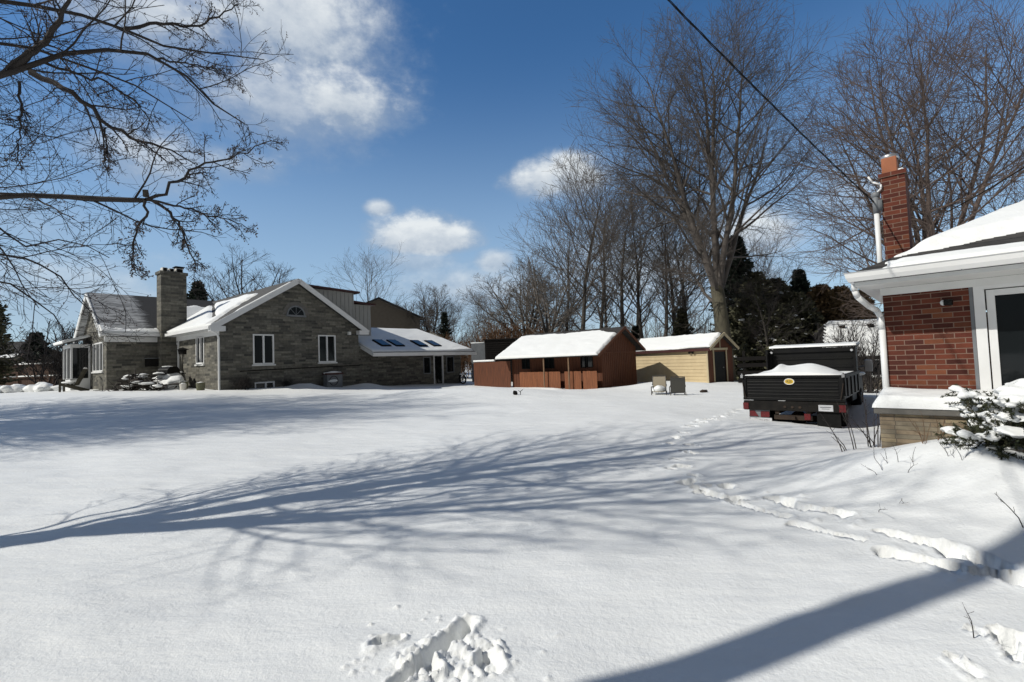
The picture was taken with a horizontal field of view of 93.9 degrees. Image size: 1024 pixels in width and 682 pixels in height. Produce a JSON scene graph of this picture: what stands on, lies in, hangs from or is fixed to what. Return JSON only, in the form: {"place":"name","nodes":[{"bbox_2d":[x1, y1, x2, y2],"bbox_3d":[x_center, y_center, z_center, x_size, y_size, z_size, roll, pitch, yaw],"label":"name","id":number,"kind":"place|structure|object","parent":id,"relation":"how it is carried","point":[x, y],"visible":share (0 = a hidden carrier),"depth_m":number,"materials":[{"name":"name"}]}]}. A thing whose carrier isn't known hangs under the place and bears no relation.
{"place":"outdoors","nodes":[
{"label":"outdoors","id":0,"kind":"place"},
{"bbox_2d":[5,278,82,284],"bbox_3d":[-31.702,-4.177,32.258,7.749,0.567,0.028,-1,-3,-31],"label":"overhead wire","id":1,"kind":"object","parent":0,"point":[46,282],"visible":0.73,"depth_m":32.31,"materials":[{"name":"black metal"}]},
{"bbox_2d":[0,365,1023,681],"bbox_3d":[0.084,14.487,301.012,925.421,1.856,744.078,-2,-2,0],"label":"snowy ground","id":2,"kind":"structure","parent":0,"point":[468,531],"depth_m":4.30,"materials":[{"name":"snow"}]},
{"bbox_2d":[0,364,15,385],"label":"board fence","id":3,"kind":"object","parent":2,"relation":"on","point":[12,383],"visible":0.13,"depth_m":37.98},
{"bbox_2d":[0,302,28,384],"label":"evergreen tree","id":4,"kind":"object","parent":2,"relation":"on","point":[6,367],"visible":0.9,"depth_m":34.28,"materials":[{"name":"green plant"}]},
{"bbox_2d":[0,341,61,362],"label":"bungalow","id":5,"kind":"object","parent":2,"relation":"on","point":[15,345],"visible":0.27,"depth_m":51.47,"materials":[{"name":"beige paint"}]},
{"bbox_2d":[0,382,62,392],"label":"snow bank","id":6,"kind":"structure","parent":2,"relation":"on","point":[37,387],"depth_m":27.49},
{"bbox_2d":[16,363,46,385],"bbox_3d":[-38.108,2.914,37.975,2.443,2.350,0.150,-2,-2,0],"label":"board fence","id":7,"kind":"object","parent":2,"relation":"on","point":[25,381],"visible":0.24,"depth_m":37.98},
{"bbox_2d":[11,330,54,362],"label":"spruce tree","id":8,"kind":"object","parent":2,"relation":"on","point":[37,344],"visible":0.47,"depth_m":40.72,"materials":[{"name":"green plant"}]},
{"bbox_2d":[0,315,82,385],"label":"bare shrub","id":9,"kind":"object","parent":2,"relation":"on","point":[56,369],"visible":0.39,"depth_m":36.11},
{"bbox_2d":[47,362,62,385],"bbox_3d":[-35.884,2.832,37.975,2.009,2.350,0.150,-2,-2,0],"label":"board fence","id":10,"kind":"object","parent":2,"relation":"on","point":[51,379],"visible":0.12,"depth_m":37.97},
{"bbox_2d":[59,368,89,391],"bbox_3d":[-22.890,2.081,24.976,1.122,1.362,0.800,-1,-3,-30],"label":"adirondack chair","id":11,"kind":"object","parent":2,"relation":"on","point":[69,384],"visible":0.98,"depth_m":24.83,"materials":[{"name":"grey wood"}]},
{"bbox_2d":[93,367,178,390],"bbox_3d":[-17.971,1.988,22.833,3.478,1.538,2.506,-2,-2,0],"label":"brush pile","id":12,"kind":"object","parent":2,"relation":"on","point":[135,382],"visible":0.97,"depth_m":22.66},
{"bbox_2d":[0,0,295,369],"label":"maple tree","id":13,"kind":"object","parent":2,"relation":"on","point":[22,62],"visible":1,"depth_m":5.68,"materials":[{"name":"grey plant"}]},
{"bbox_2d":[152,373,183,389],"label":"snow bank","id":14,"kind":"structure","parent":2,"relation":"on","point":[171,378],"depth_m":23.72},
{"bbox_2d":[151,366,185,374],"bbox_3d":[-17.575,1.859,24.488,0.599,1.173,1.737,-2,-2,4],"label":"barbecue","id":15,"kind":"object","parent":2,"relation":"on","point":[163,370],"visible":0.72,"depth_m":24.18,"materials":[{"name":"black metal"}]},
{"bbox_2d":[177,347,188,375],"bbox_3d":[-16.786,1.479,24.368,0.453,2.320,0.453,0,-3,-45],"label":"bird feeder","id":16,"kind":"object","parent":2,"relation":"on","point":[182,350],"visible":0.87,"depth_m":24.34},
{"bbox_2d":[179,383,186,389],"bbox_3d":[-15.982,2.253,23.215,0.300,0.453,0.300,-4,-3,38],"label":"planter","id":17,"kind":"object","parent":2,"relation":"on","point":[182,386],"visible":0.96,"depth_m":23.12,"materials":[{"name":"white ceramic"}]},
{"bbox_2d":[187,279,212,301],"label":"spruce tree","id":18,"kind":"object","parent":2,"relation":"on","point":[191,295],"visible":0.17,"depth_m":44.88,"materials":[{"name":"green plant"}]},
{"bbox_2d":[196,382,204,389],"bbox_3d":[-14.997,2.214,23.012,0.400,0.510,0.400,-4,-3,38],"label":"planter","id":19,"kind":"object","parent":2,"relation":"on","point":[200,385],"visible":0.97,"depth_m":22.88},
{"bbox_2d":[231,375,260,389],"bbox_3d":[-13.107,2.043,23.425,1.420,0.796,1.280,-2,-2,0],"label":"dormant bush","id":20,"kind":"object","parent":2,"relation":"on","point":[242,384],"visible":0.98,"depth_m":23.25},
{"bbox_2d":[187,243,309,300],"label":"bare tree","id":21,"kind":"object","parent":2,"relation":"on","point":[236,281],"visible":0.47,"depth_m":43.59,"materials":[{"name":"brown plant"}]},
{"bbox_2d":[53,266,476,389],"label":"stone house","id":22,"kind":"structure","parent":2,"relation":"on","point":[298,331],"depth_m":26.44,"materials":[{"name":"grey stone"}]},
{"bbox_2d":[91,342,102,372],"bbox_3d":[-22.468,0.918,25.944,2.320,1.650,0.170,-4,-3,38],"label":"window","id":23,"kind":"structure","parent":22,"relation":"in","point":[97,355],"depth_m":26.12,"materials":[{"name":"white paint"}]},
{"bbox_2d":[144,358,158,366],"bbox_3d":[-19.699,1.166,26.184,0.360,0.470,0.680,-4,-3,38],"label":"vent box","id":24,"kind":"object","parent":22,"relation":"attached to","point":[151,362],"visible":1,"depth_m":26.07,"materials":[{"name":"black metal"}]},
{"bbox_2d":[194,335,204,365],"bbox_3d":[-16.002,0.509,24.561,1.220,1.530,0.190,-4,-3,38],"label":"window","id":25,"kind":"structure","parent":22,"relation":"in","point":[199,341],"depth_m":24.55,"materials":[{"name":"white paint"}]},
{"bbox_2d":[252,334,275,365],"bbox_3d":[-12.824,0.466,24.658,0.170,1.630,1.180,-4,-3,38],"label":"window","id":26,"kind":"structure","parent":22,"relation":"in","point":[263,344],"depth_m":24.64,"materials":[{"name":"white paint"}]},
{"bbox_2d":[255,381,274,387],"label":"basement window","id":27,"kind":"structure","parent":22,"relation":"in","point":[269,384],"depth_m":24.63,"materials":[{"name":"glass"}]},
{"bbox_2d":[283,302,308,316],"bbox_3d":[-11.795,-1.733,26.108,0.080,0.829,1.480,-4,-3,38],"label":"arched window","id":28,"kind":"structure","parent":22,"relation":"in","point":[292,309],"depth_m":26.09,"materials":[{"name":"grey metal"}]},
{"bbox_2d":[318,335,337,363],"bbox_3d":[-10.628,0.479,27.449,0.170,1.640,1.200,-4,-3,38],"label":"window","id":29,"kind":"structure","parent":22,"relation":"in","point":[326,343],"depth_m":27.43,"materials":[{"name":"white paint"}]},
{"bbox_2d":[423,357,430,373],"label":"window","id":30,"kind":"structure","parent":22,"relation":"in","point":[426,360],"depth_m":33.51,"materials":[{"name":"glass"}]},
{"bbox_2d":[433,355,443,383],"bbox_3d":[-5.298,2.093,34.309,0.120,2.250,0.950,-4,-3,38],"label":"glass door","id":31,"kind":"structure","parent":22,"relation":"in","point":[437,359],"depth_m":34.36,"materials":[{"name":"white paint"}]},
{"bbox_2d":[446,356,454,372],"bbox_3d":[-4.584,1.731,35.248,0.120,1.200,0.800,-4,-3,38],"label":"window","id":32,"kind":"structure","parent":22,"relation":"in","point":[449,359],"depth_m":35.27,"materials":[{"name":"glass"}]},
{"bbox_2d":[279,378,291,386],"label":"dormant bush","id":33,"kind":"object","parent":2,"relation":"on","point":[287,382],"visible":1,"depth_m":24.98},
{"bbox_2d":[322,371,343,386],"bbox_3d":[-10.095,2.211,27.026,0.616,1.020,1.132,-4,-3,38],"label":"heat pump","id":34,"kind":"object","parent":2,"relation":"on","point":[332,379],"visible":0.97,"depth_m":26.84,"materials":[{"name":"grey metal"}]},
{"bbox_2d":[313,241,413,305],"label":"bare tree","id":35,"kind":"object","parent":2,"relation":"on","point":[369,272],"visible":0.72,"depth_m":56.98,"materials":[{"name":"brown plant"}]},
{"bbox_2d":[367,297,422,328],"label":"taupe house","id":36,"kind":"structure","parent":2,"relation":"on","point":[386,314],"depth_m":55.63,"materials":[{"name":"paint"}]},
{"bbox_2d":[393,282,462,337],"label":"bare tree","id":37,"kind":"object","parent":2,"relation":"on","point":[428,319],"visible":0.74,"depth_m":57.52,"materials":[{"name":"brown plant"}]},
{"bbox_2d":[438,312,453,341],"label":"evergreen tree","id":38,"kind":"object","parent":2,"relation":"on","point":[445,320],"visible":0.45,"depth_m":54.94,"materials":[{"name":"green plant"}]},
{"bbox_2d":[431,330,469,364],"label":"bare shrub","id":39,"kind":"object","parent":2,"relation":"on","point":[452,341],"visible":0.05,"depth_m":47.53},
{"bbox_2d":[447,337,471,378],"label":"bare shrub","id":40,"kind":"object","parent":2,"relation":"on","point":[463,358],"visible":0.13,"depth_m":45.50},
{"bbox_2d":[446,296,475,345],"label":"bare tree","id":41,"kind":"object","parent":2,"relation":"on","point":[460,309],"visible":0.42,"depth_m":67.07,"materials":[{"name":"brown plant"}]},
{"bbox_2d":[459,373,465,383],"bbox_3d":[-3.574,2.719,34.566,0.222,0.790,0.720,-4,-3,38],"label":"hose reel","id":42,"kind":"object","parent":2,"relation":"on","point":[461,374],"visible":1,"depth_m":34.51,"materials":[{"name":"black metal"}]},
{"bbox_2d":[462,284,490,343],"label":"bare tree","id":43,"kind":"object","parent":2,"relation":"on","point":[475,318],"visible":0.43,"depth_m":62.17,"materials":[{"name":"brown plant"}]},
{"bbox_2d":[459,331,509,377],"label":"bare shrub","id":44,"kind":"object","parent":2,"relation":"on","point":[470,346],"visible":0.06,"depth_m":45.19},
{"bbox_2d":[459,288,511,338],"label":"bare tree","id":45,"kind":"object","parent":2,"relation":"on","point":[481,309],"visible":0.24,"depth_m":59.08,"materials":[{"name":"brown plant"}]},
{"bbox_2d":[473,360,510,387],"bbox_3d":[-1.305,2.271,31.033,3.215,2.120,0.140,-4,-3,40],"label":"wood fence","id":46,"kind":"object","parent":2,"relation":"on","point":[488,373],"visible":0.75,"depth_m":30.98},
{"bbox_2d":[471,338,518,381],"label":"outbuilding","id":47,"kind":"structure","parent":2,"relation":"on","point":[489,349],"depth_m":38.05,"materials":[{"name":"brown wood"}]},
{"bbox_2d":[486,319,558,338],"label":"bare shrub","id":48,"kind":"object","parent":2,"relation":"on","point":[520,335],"visible":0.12,"depth_m":41.49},
{"bbox_2d":[467,317,579,360],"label":"bare shrub","id":49,"kind":"object","parent":2,"relation":"on","point":[492,333],"visible":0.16,"depth_m":43.25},
{"bbox_2d":[455,256,599,338],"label":"bare tree","id":50,"kind":"object","parent":2,"relation":"on","point":[535,316],"visible":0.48,"depth_m":45.46,"materials":[{"name":"brown plant"}]},
{"bbox_2d":[514,325,571,334],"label":"bare shrub","id":51,"kind":"object","parent":2,"relation":"on","point":[541,331],"visible":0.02,"depth_m":42.52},
{"bbox_2d":[480,244,608,333],"bbox_3d":[3.783,-2.527,41.172,12.316,12.612,12.100,-1,-3,-29],"label":"bare tree","id":52,"kind":"object","parent":2,"relation":"on","point":[545,304],"visible":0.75,"depth_m":39.93,"materials":[{"name":"brown plant"}]},
{"bbox_2d":[497,171,617,330],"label":"bare tree","id":53,"kind":"object","parent":2,"relation":"on","point":[561,240],"visible":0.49,"depth_m":43.60,"materials":[{"name":"brown plant"}]},
{"bbox_2d":[423,308,714,369],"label":"distant wood","id":54,"kind":"object","parent":2,"relation":"on","point":[646,333],"visible":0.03,"depth_m":95.98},
{"bbox_2d":[495,326,645,388],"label":"wooden shed","id":55,"kind":"structure","parent":2,"relation":"on","point":[593,358],"depth_m":27.71,"materials":[{"name":"red wood"}]},
{"bbox_2d":[522,359,529,368],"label":"window","id":56,"kind":"structure","parent":55,"relation":"in","point":[525,362],"depth_m":29.46,"materials":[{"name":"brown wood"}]},
{"bbox_2d":[544,358,553,368],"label":"window","id":57,"kind":"structure","parent":55,"relation":"in","point":[548,362],"depth_m":28.33,"materials":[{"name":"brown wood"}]},
{"bbox_2d":[580,356,592,367],"bbox_3d":[4.184,1.140,26.698,0.800,0.700,0.090,-4,-3,40],"label":"window","id":58,"kind":"structure","parent":55,"relation":"in","point":[585,362],"depth_m":26.67,"materials":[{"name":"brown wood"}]},
{"bbox_2d":[543,178,639,327],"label":"bare tree","id":59,"kind":"object","parent":2,"relation":"on","point":[605,320],"visible":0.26,"depth_m":46.59,"materials":[{"name":"brown plant"}]},
{"bbox_2d":[517,137,670,327],"bbox_3d":[6.973,-6.295,39.668,10.828,19.624,13.726,-1,-3,-25],"label":"bare tree","id":60,"kind":"object","parent":2,"relation":"on","point":[601,317],"visible":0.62,"depth_m":38.60,"materials":[{"name":"grey plant"}]},
{"bbox_2d":[529,136,662,329],"bbox_3d":[7.347,-6.885,37.743,13.278,20.713,9.803,0,-3,-40],"label":"bare tree","id":61,"kind":"object","parent":2,"relation":"on","point":[584,286],"visible":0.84,"depth_m":36.49,"materials":[{"name":"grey plant"}]},
{"bbox_2d":[556,160,706,326],"bbox_3d":[9.736,-6.093,39.162,12.450,18.908,13.876,-2,-2,-3],"label":"bare tree","id":62,"kind":"object","parent":2,"relation":"on","point":[622,322],"visible":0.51,"depth_m":38.46,"materials":[{"name":"brown plant"}]},
{"bbox_2d":[631,325,639,338],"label":"evergreen tree","id":63,"kind":"object","parent":2,"relation":"on","point":[635,328],"visible":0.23,"depth_m":40.85,"materials":[{"name":"green plant"}]},
{"bbox_2d":[572,168,725,337],"bbox_3d":[11.114,-5.995,38.681,11.967,18.667,8.835,-4,-3,39],"label":"bare tree","id":64,"kind":"object","parent":2,"relation":"on","point":[640,322],"visible":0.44,"depth_m":39.56,"materials":[{"name":"brown plant"}]},
{"bbox_2d":[589,182,708,325],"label":"bare tree","id":65,"kind":"object","parent":2,"relation":"on","point":[641,271],"visible":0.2,"depth_m":46.06,"materials":[{"name":"brown plant"}]},
{"bbox_2d":[651,375,666,394],"bbox_3d":[6.394,2.049,20.771,0.641,1.085,0.820,-3,-3,20],"label":"patio chair","id":66,"kind":"object","parent":2,"relation":"on","point":[659,385],"visible":0.93,"depth_m":20.95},
{"bbox_2d":[598,167,724,333],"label":"bare tree","id":67,"kind":"object","parent":2,"relation":"on","point":[685,307],"visible":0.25,"depth_m":41.42,"materials":[{"name":"brown plant"}]},
{"bbox_2d":[600,152,746,336],"bbox_3d":[11.995,-6.075,37.535,13.013,18.604,10.266,-2,-2,-9],"label":"bare tree","id":68,"kind":"object","parent":2,"relation":"on","point":[666,304],"visible":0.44,"depth_m":37.69,"materials":[{"name":"brown plant"}]},
{"bbox_2d":[669,376,685,394],"bbox_3d":[6.956,2.002,20.072,0.636,1.085,0.820,-3,-3,15],"label":"patio chair","id":69,"kind":"object","parent":2,"relation":"on","point":[677,384],"visible":0.87,"depth_m":19.82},
{"bbox_2d":[671,307,693,335],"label":"evergreen tree","id":70,"kind":"object","parent":2,"relation":"on","point":[681,317],"visible":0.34,"depth_m":39.82,"materials":[{"name":"green plant"}]},
{"bbox_2d":[599,151,768,332],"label":"bare tree","id":71,"kind":"object","parent":2,"relation":"on","point":[672,294],"visible":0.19,"depth_m":42.20,"materials":[{"name":"brown plant"}]},
{"bbox_2d":[636,332,739,382],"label":"tan shed","id":72,"kind":"structure","parent":2,"relation":"on","point":[704,357],"depth_m":28.30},
{"bbox_2d":[714,351,726,381],"bbox_3d":[12.097,1.754,27.741,1.200,2.280,0.090,0,-3,-35],"label":"door","id":73,"kind":"structure","parent":72,"relation":"in","point":[720,363],"depth_m":27.77,"materials":[{"name":"black paint"}]},
{"bbox_2d":[640,188,763,335],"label":"bare tree","id":74,"kind":"object","parent":2,"relation":"on","point":[683,282],"visible":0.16,"depth_m":48.53,"materials":[{"name":"brown plant"}]},
{"bbox_2d":[552,0,861,380],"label":"maple tree","id":75,"kind":"object","parent":2,"relation":"on","point":[712,160],"visible":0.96,"depth_m":30.84,"materials":[{"name":"grey plant"}]},
{"bbox_2d":[708,234,763,361],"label":"evergreen tree","id":76,"kind":"object","parent":2,"relation":"on","point":[741,271],"visible":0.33,"depth_m":36.63,"materials":[{"name":"green plant"}]},
{"bbox_2d":[687,209,813,293],"bbox_3d":[20.449,-3.768,41.124,9.960,15.126,11.101,-4,-3,34],"label":"bare tree","id":77,"kind":"object","parent":2,"relation":"on","point":[769,264],"visible":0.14,"depth_m":39.57,"materials":[{"name":"brown plant"}]},
{"bbox_2d":[737,351,766,382],"bbox_3d":[13.460,1.611,24.647,3.400,2.300,0.140,-3,-3,12],"label":"rail fence","id":78,"kind":"object","parent":2,"relation":"on","point":[743,358],"visible":0.37,"depth_m":24.84,"materials":[{"name":"grey wood"}]},
{"bbox_2d":[728,295,792,380],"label":"evergreen tree","id":79,"kind":"object","parent":2,"relation":"on","point":[739,337],"visible":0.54,"depth_m":32.26,"materials":[{"name":"green plant"}]},
{"bbox_2d":[708,262,815,354],"bbox_3d":[15.852,-1.063,30.883,6.375,8.067,7.105,-3,-3,23],"label":"bare tree","id":80,"kind":"object","parent":2,"relation":"on","point":[766,338],"visible":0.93,"depth_m":30.52,"materials":[{"name":"brown plant"}]},
{"bbox_2d":[734,270,796,376],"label":"evergreen tree","id":81,"kind":"object","parent":2,"relation":"on","point":[757,277],"visible":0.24,"depth_m":35.64,"materials":[{"name":"green plant"}]},
{"bbox_2d":[745,214,804,284],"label":"bare tree","id":82,"kind":"object","parent":2,"relation":"on","point":[757,252],"visible":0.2,"depth_m":43.83,"materials":[{"name":"brown plant"}]},
{"bbox_2d":[739,302,817,370],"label":"evergreen tree","id":83,"kind":"object","parent":2,"relation":"on","point":[801,335],"visible":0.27,"depth_m":32.11,"materials":[{"name":"green plant"}]},
{"bbox_2d":[769,277,789,299],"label":"evergreen tree","id":84,"kind":"object","parent":2,"relation":"on","point":[774,281],"visible":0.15,"depth_m":37.52,"materials":[{"name":"green plant"}]},
{"bbox_2d":[789,268,812,296],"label":"evergreen tree","id":85,"kind":"object","parent":2,"relation":"on","point":[805,286],"visible":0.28,"depth_m":39.77,"materials":[{"name":"green plant"}]},
{"bbox_2d":[779,290,824,343],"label":"evergreen tree","id":86,"kind":"object","parent":2,"relation":"on","point":[809,316],"visible":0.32,"depth_m":34.25,"materials":[{"name":"green plant"}]},
{"bbox_2d":[740,342,872,428],"bbox_3d":[9.422,1.224,15.003,2.840,2.304,5.932,-4,-3,42],"label":"dump truck","id":87,"kind":"object","parent":2,"relation":"on","point":[793,378],"visible":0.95,"depth_m":13.19,"materials":[{"name":"black paint"}]},
{"bbox_2d":[805,283,851,328],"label":"evergreen tree","id":88,"kind":"object","parent":2,"relation":"on","point":[825,302],"visible":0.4,"depth_m":36.40,"materials":[{"name":"green plant"}]},
{"bbox_2d":[784,317,882,392],"bbox_3d":[13.746,1.079,19.560,3.788,4.247,3.412,0,-3,-40],"label":"bare shrub","id":89,"kind":"object","parent":2,"relation":"on","point":[867,376],"visible":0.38,"depth_m":18.94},
{"bbox_2d":[819,403,856,451],"bbox_3d":[5.121,1.391,7.490,0.826,0.845,0.238,0,-3,-37],"label":"dormant shrub","id":90,"kind":"object","parent":2,"relation":"on","point":[840,445],"visible":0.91,"depth_m":7.54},
{"bbox_2d":[804,319,882,389],"bbox_3d":[25.637,0.939,30.782,12.624,4.965,8.280,-3,-3,14],"label":"snowy bungalow","id":91,"kind":"object","parent":2,"relation":"on","point":[826,328],"visible":0.12,"depth_m":30.37,"materials":[{"name":"snow"}]},
{"bbox_2d":[870,359,881,377],"bbox_3d":[21.825,1.592,28.164,1.320,1.080,0.170,-3,-3,14],"label":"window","id":92,"kind":"structure","parent":91,"relation":"in","point":[870,359],"depth_m":28.25,"materials":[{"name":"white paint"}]},
{"bbox_2d":[831,284,872,319],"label":"evergreen tree","id":93,"kind":"object","parent":2,"relation":"on","point":[837,288],"visible":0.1,"depth_m":37.42,"materials":[{"name":"green plant"}]},
{"bbox_2d":[850,389,880,447],"bbox_3d":[5.922,1.302,7.861,0.760,1.047,0.324,-2,-2,0],"label":"dormant shrub","id":94,"kind":"object","parent":2,"relation":"on","point":[869,441],"visible":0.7,"depth_m":7.83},
{"bbox_2d":[853,290,883,318],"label":"evergreen tree","id":95,"kind":"object","parent":2,"relation":"on","point":[867,298],"visible":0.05,"depth_m":39.50,"materials":[{"name":"green plant"}]},
{"bbox_2d":[751,0,1023,333],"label":"maple tree","id":96,"kind":"object","parent":2,"relation":"on","point":[928,222],"visible":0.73,"depth_m":23.54,"materials":[{"name":"brown plant"}]},
{"bbox_2d":[861,444,917,474],"bbox_3d":[4.103,1.294,5.141,0.580,0.446,0.446,0,-3,-40],"label":"dormant shrub","id":97,"kind":"object","parent":2,"relation":"on","point":[886,461],"visible":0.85,"depth_m":5.15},
{"bbox_2d":[907,410,951,442],"bbox_3d":[4.761,1.015,5.503,0.624,0.499,0.322,-1,-3,-33],"label":"dried plant","id":98,"kind":"object","parent":2,"relation":"on","point":[923,440],"visible":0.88,"depth_m":5.47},
{"bbox_2d":[843,153,1023,447],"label":"brick house","id":99,"kind":"structure","parent":2,"relation":"on","point":[940,328],"depth_m":6.07,"materials":[{"name":"brick"}]},
{"bbox_2d":[968,282,1023,389],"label":"window","id":100,"kind":"structure","parent":99,"relation":"in","point":[1005,306],"depth_m":5.87,"materials":[{"name":"white paint"}]},
{"bbox_2d":[936,434,968,458],"bbox_3d":[4.561,1.112,4.927,0.488,0.356,0.168,-1,-3,-26],"label":"dried plant","id":101,"kind":"object","parent":2,"relation":"on","point":[951,446],"visible":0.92,"depth_m":4.89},
{"bbox_2d":[962,602,973,637],"bbox_3d":[2.475,1.550,2.581,0.044,0.320,0.164,-4,-3,44],"label":"dead sprig","id":102,"kind":"object","parent":2,"relation":"on","point":[970,622],"visible":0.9,"depth_m":2.59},
{"bbox_2d":[933,378,1023,460],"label":"juniper bush","id":103,"kind":"object","parent":2,"relation":"on","point":[1000,426],"visible":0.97,"depth_m":4.89,"materials":[{"name":"plant"}]},
{"bbox_2d":[937,115,1023,224],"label":"bare tree","id":104,"kind":"object","parent":2,"relation":"on","point":[1010,195],"visible":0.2,"depth_m":28.76,"materials":[{"name":"brown plant"}]},
{"bbox_2d":[996,492,1023,527],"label":"dead sprig","id":105,"kind":"object","parent":2,"relation":"on","point":[1011,510],"visible":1,"depth_m":3.77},
{"bbox_2d":[0,0,1023,363],"label":"sky","id":106,"kind":"structure","parent":0,"point":[426,125],"materials":[{"name":"blue"}]},
{"bbox_2d":[809,323,877,325],"bbox_3d":[17.691,-0.792,23.027,5.851,0.515,0.028,-3,-3,20],"label":"overhead wire","id":107,"kind":"object","parent":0,"point":[842,324],"visible":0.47,"depth_m":23.56,"materials":[{"name":"black metal"}]},
{"bbox_2d":[945,167,1023,212],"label":"overhead wire","id":108,"kind":"object","parent":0,"point":[985,190],"visible":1,"depth_m":13.27,"materials":[{"name":"black metal"}]},
{"bbox_3d":[-5.320,-3.153,0.324,0.640,11.000,1.800,-2,-2,0],"label":"utility pole","id":109,"kind":"object","parent":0,"visible":0},
{"bbox_2d":[667,0,873,202],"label":"service cable","id":110,"kind":"object","parent":109,"relation":"attached to","point":[740,73],"visible":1,"depth_m":5.78,"materials":[{"name":"rubber"}]}
]}

